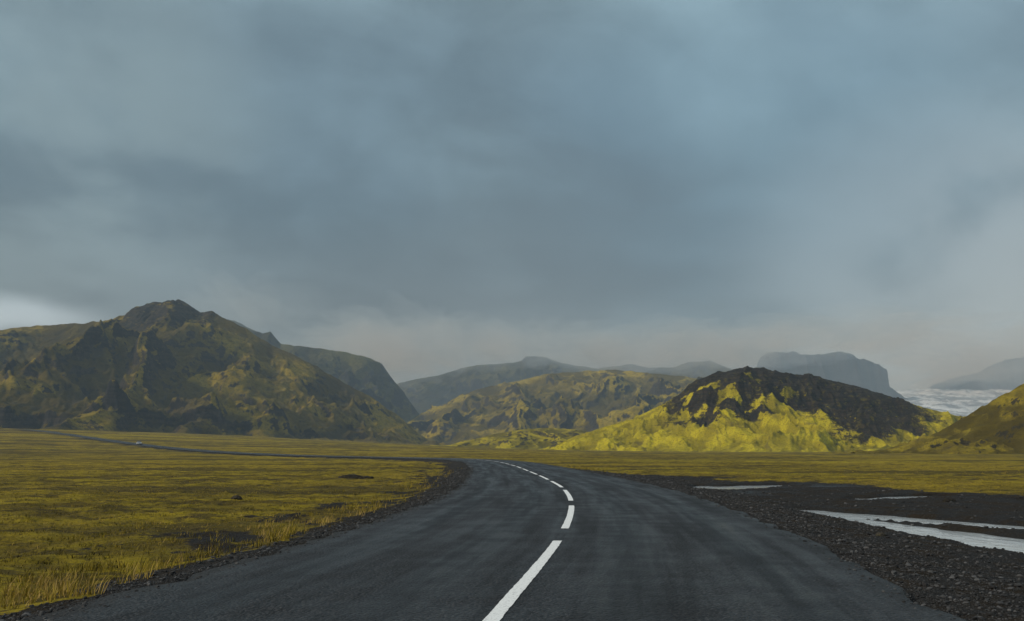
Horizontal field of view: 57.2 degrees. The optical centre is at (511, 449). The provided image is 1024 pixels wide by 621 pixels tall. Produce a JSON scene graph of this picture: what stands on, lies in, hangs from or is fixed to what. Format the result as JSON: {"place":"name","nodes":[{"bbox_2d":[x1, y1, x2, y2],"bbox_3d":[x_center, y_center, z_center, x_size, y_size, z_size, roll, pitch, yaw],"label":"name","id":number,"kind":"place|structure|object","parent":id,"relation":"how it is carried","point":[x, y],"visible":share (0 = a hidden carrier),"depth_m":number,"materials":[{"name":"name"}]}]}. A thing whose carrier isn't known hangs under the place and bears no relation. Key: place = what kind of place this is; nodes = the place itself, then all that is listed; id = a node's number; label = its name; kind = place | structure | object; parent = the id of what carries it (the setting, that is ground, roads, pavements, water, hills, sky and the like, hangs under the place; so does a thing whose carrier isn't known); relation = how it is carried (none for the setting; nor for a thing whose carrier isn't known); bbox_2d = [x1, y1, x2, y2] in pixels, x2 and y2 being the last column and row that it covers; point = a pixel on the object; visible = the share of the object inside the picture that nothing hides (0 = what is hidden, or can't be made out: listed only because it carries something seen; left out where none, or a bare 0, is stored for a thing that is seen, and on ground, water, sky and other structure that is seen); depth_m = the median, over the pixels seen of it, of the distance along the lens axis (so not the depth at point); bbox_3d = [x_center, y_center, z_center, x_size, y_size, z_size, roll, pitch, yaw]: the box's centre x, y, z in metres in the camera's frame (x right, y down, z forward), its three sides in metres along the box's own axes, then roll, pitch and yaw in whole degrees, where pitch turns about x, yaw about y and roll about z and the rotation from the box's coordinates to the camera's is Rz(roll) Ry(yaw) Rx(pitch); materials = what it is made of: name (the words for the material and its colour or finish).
{"place":"outdoors","nodes":[
{"label":"outdoors","id":0,"kind":"place"},
{"bbox_2d":[0,299,448,444],"bbox_3d":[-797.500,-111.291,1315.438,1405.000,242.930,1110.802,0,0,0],"label":"mountain","id":1,"kind":"structure","parent":0,"point":[174,366],"depth_m":1191.06,"materials":[{"name":"green plant"}]},
{"bbox_2d":[226,319,418,422],"bbox_3d":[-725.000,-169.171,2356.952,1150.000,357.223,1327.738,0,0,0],"label":"mountain","id":2,"kind":"structure","parent":0,"point":[372,378],"depth_m":2292.06,"materials":[{"name":"grey stone"}]},
{"bbox_2d":[9,428,966,620],"bbox_3d":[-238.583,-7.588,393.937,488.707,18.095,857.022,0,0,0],"label":"asphalt road","id":3,"kind":"structure","parent":0,"point":[476,546],"depth_m":10.71,"materials":[{"name":"grey asphalt"}]},
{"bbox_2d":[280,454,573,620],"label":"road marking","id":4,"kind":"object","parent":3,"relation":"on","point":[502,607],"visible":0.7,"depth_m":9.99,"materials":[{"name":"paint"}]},
{"bbox_2d":[429,428,585,449],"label":"hill","id":5,"kind":"structure","parent":0,"point":[539,438],"depth_m":857.47,"materials":[{"name":"plant"}]},
{"bbox_2d":[0,428,1023,620],"bbox_3d":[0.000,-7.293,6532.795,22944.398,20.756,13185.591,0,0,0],"label":"ground","id":6,"kind":"structure","parent":0,"point":[39,451],"depth_m":37.83,"materials":[{"name":"green plant"}]},
{"bbox_2d":[231,495,241,499],"bbox_3d":[-9.099,1.581,30.996,0.355,0.173,0.346,0,0,-41],"label":"boulder","id":7,"kind":"object","parent":6,"relation":"on","point":[235,497],"visible":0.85,"depth_m":30.91,"materials":[{"name":"stone"}]},
{"bbox_2d":[338,474,360,478],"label":"boulder","id":8,"kind":"object","parent":6,"relation":"on","point":[350,476],"visible":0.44,"depth_m":54.63,"materials":[{"name":"stone"}]},
{"bbox_2d":[358,476,373,478],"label":"boulder","id":9,"kind":"object","parent":6,"relation":"on","point":[365,477],"visible":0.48,"depth_m":53.76,"materials":[{"name":"grey stone"}]},
{"bbox_2d":[0,464,1023,608],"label":"dry grass","id":10,"kind":"structure","parent":6,"relation":"on","point":[63,590],"depth_m":16.58,"materials":[{"name":"yellow plant"}]},
{"bbox_2d":[875,532,886,535],"bbox_3d":[6.600,1.516,16.795,0.192,0.084,0.184,0,0,26],"label":"boulder","id":11,"kind":"object","parent":6,"relation":"on","point":[880,534],"visible":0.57,"depth_m":16.74,"materials":[{"name":"grey stone"}]},
{"bbox_2d":[943,498,955,501],"bbox_3d":[13.511,1.556,28.995,0.404,0.137,0.334,0,0,0],"label":"boulder","id":12,"kind":"object","parent":6,"relation":"on","point":[948,500],"visible":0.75,"depth_m":28.90,"materials":[{"name":"grey stone"}]},
{"bbox_2d":[0,467,1023,620],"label":"gravel","id":13,"kind":"structure","parent":0,"point":[460,473],"depth_m":13.83,"materials":[{"name":"grey gravel"}]},
{"bbox_2d":[0,0,1023,390],"label":"sky","id":14,"kind":"structure","parent":0,"point":[418,189],"materials":[{"name":"grey"}]},
{"bbox_2d":[407,370,701,444],"bbox_3d":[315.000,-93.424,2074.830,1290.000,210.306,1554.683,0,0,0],"label":"mountain","id":15,"kind":"structure","parent":0,"point":[587,400],"depth_m":1942.11,"materials":[{"name":"green plant"}]},
{"bbox_2d":[397,356,732,413],"bbox_3d":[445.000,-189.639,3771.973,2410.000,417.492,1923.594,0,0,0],"label":"mountain","id":16,"kind":"structure","parent":0,"point":[423,395],"depth_m":3892.55,"materials":[{"name":"grey stone"}]},
{"bbox_2d":[540,366,962,451],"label":"hill","id":17,"kind":"structure","parent":0,"point":[751,409],"depth_m":681.68,"materials":[{"name":"plant"}]},
{"bbox_2d":[757,351,907,399],"bbox_3d":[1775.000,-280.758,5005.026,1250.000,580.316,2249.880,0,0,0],"label":"mountain","id":18,"kind":"structure","parent":0,"point":[845,368],"depth_m":5276.48,"materials":[{"name":"grey stone"}]},
{"bbox_2d":[693,485,1023,552],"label":"stream water","id":19,"kind":"structure","parent":0,"point":[988,541],"depth_m":20.65,"materials":[{"name":"grey liquid"}]},
{"bbox_2d":[829,384,1023,453],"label":"hill","id":20,"kind":"structure","parent":0,"point":[995,426],"depth_m":336.28,"materials":[{"name":"plant"}]},
{"bbox_2d":[895,388,1011,416],"bbox_3d":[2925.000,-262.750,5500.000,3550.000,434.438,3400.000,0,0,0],"label":"glacier","id":21,"kind":"object","parent":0,"point":[963,402],"visible":0.31,"depth_m":5378.61,"materials":[{"name":"white ice"}]},
{"bbox_2d":[929,357,1023,389],"bbox_3d":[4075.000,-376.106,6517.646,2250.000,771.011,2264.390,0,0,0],"label":"mountain","id":22,"kind":"structure","parent":0,"point":[1006,374],"depth_m":6821.75,"materials":[{"name":"grey stone"}]}
]}

